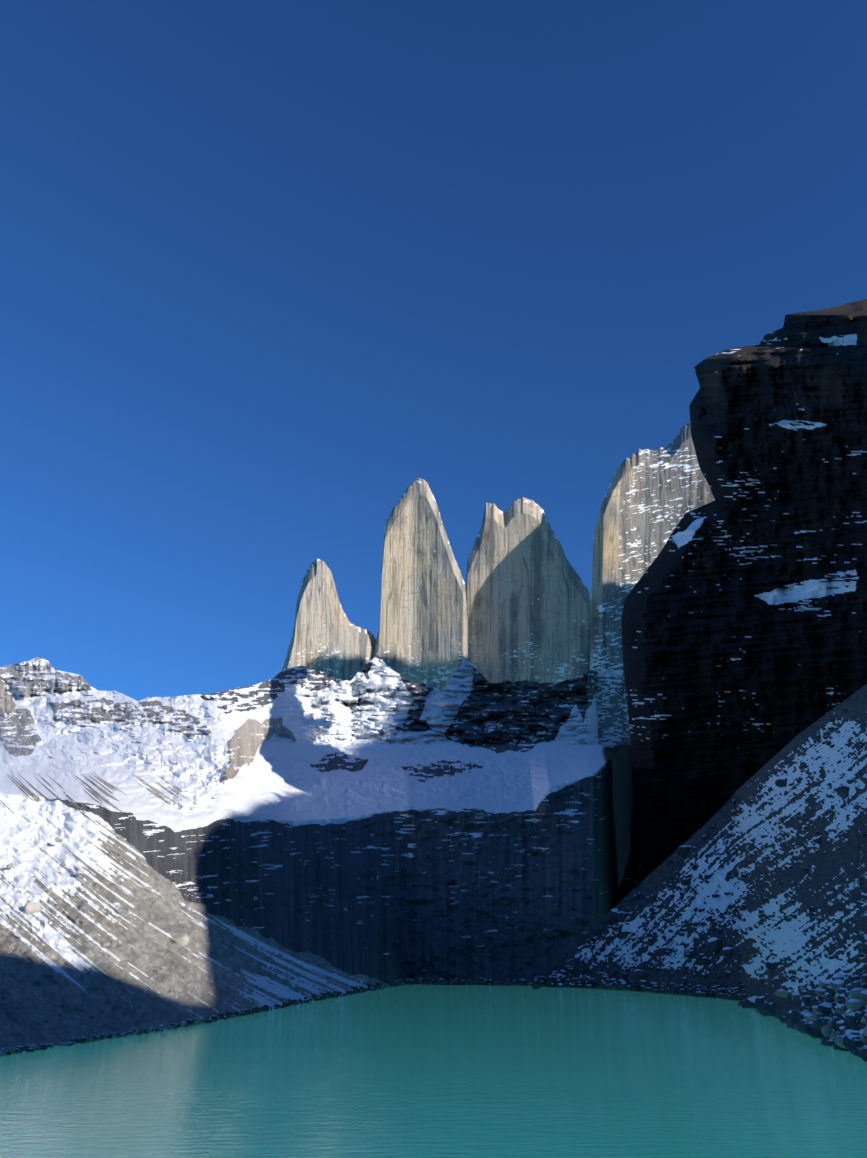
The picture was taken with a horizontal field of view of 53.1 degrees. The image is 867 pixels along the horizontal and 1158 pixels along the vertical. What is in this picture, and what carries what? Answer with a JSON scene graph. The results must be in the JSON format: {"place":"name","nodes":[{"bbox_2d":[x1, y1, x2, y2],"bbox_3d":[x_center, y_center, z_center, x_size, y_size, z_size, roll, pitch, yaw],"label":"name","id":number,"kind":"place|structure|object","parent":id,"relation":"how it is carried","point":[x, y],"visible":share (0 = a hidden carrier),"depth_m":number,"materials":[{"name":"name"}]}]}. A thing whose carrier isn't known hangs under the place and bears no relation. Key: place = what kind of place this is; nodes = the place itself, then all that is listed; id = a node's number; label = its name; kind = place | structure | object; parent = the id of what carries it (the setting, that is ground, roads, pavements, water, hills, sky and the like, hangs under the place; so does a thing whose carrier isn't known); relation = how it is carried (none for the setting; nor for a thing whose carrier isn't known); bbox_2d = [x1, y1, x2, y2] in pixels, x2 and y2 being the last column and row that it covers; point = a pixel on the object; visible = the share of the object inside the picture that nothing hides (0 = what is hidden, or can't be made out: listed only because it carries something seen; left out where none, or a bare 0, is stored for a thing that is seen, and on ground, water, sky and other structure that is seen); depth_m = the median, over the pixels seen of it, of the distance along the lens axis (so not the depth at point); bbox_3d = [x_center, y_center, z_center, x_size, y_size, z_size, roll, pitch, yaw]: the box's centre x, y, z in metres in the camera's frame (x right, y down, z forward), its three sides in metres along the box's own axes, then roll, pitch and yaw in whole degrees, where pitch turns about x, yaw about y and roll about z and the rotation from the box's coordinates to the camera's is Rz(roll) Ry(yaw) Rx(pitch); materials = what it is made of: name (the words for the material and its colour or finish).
{"place":"outdoors","nodes":[
{"label":"outdoors","id":0,"kind":"place"},
{"bbox_2d":[0,657,632,1055],"bbox_3d":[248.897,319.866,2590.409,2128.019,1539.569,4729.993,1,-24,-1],"label":"snowy mountainside","id":1,"kind":"structure","parent":0,"point":[292,833],"depth_m":564.84,"materials":[{"name":"grey stone"}]},
{"bbox_2d":[281,558,375,680],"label":"rock spire","id":2,"kind":"structure","parent":1,"relation":"on","point":[328,637],"depth_m":2607.91,"materials":[{"name":"beige stone"}]},
{"bbox_2d":[373,478,467,690],"bbox_3d":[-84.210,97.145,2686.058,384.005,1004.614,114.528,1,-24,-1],"label":"rock spire","id":3,"kind":"structure","parent":1,"relation":"on","point":[422,637],"depth_m":2702.57,"materials":[{"name":"beige stone"}]},
{"bbox_2d":[0,710,866,1061],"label":"boulders","id":4,"kind":"object","parent":1,"relation":"on","point":[852,996],"visible":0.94,"depth_m":267.22,"materials":[{"name":"grey stone"}]},
{"bbox_2d":[466,497,590,683],"bbox_3d":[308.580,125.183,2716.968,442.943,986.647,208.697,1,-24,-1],"label":"rock spire","id":5,"kind":"structure","parent":1,"relation":"on","point":[528,600],"depth_m":2719.53,"materials":[{"name":"grey stone"}]},
{"bbox_2d":[590,422,714,746],"bbox_3d":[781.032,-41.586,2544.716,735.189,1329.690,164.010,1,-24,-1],"label":"rock pillar","id":6,"kind":"structure","parent":1,"relation":"on","point":[652,498],"depth_m":2558.12,"materials":[{"name":"grey stone"}]},
{"bbox_2d":[543,684,866,1047],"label":"scree","id":7,"kind":"structure","parent":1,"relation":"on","point":[828,885],"depth_m":288.42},
{"bbox_2d":[0,984,866,1157],"bbox_3d":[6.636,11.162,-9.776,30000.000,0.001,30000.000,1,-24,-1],"label":"lake","id":8,"kind":"structure","parent":0,"point":[453,1071],"depth_m":106.18,"materials":[{"name":"liquid"}]},
{"bbox_2d":[0,0,866,700],"label":"sky","id":9,"kind":"structure","parent":0,"point":[271,270],"materials":[{"name":"blue"}]},
{"bbox_2d":[618,299,866,902],"bbox_3d":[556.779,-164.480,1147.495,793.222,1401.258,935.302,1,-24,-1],"label":"dark cliff","id":10,"kind":"structure","parent":0,"point":[744,627],"depth_m":964.67,"materials":[{"name":"black stone"}]}
]}

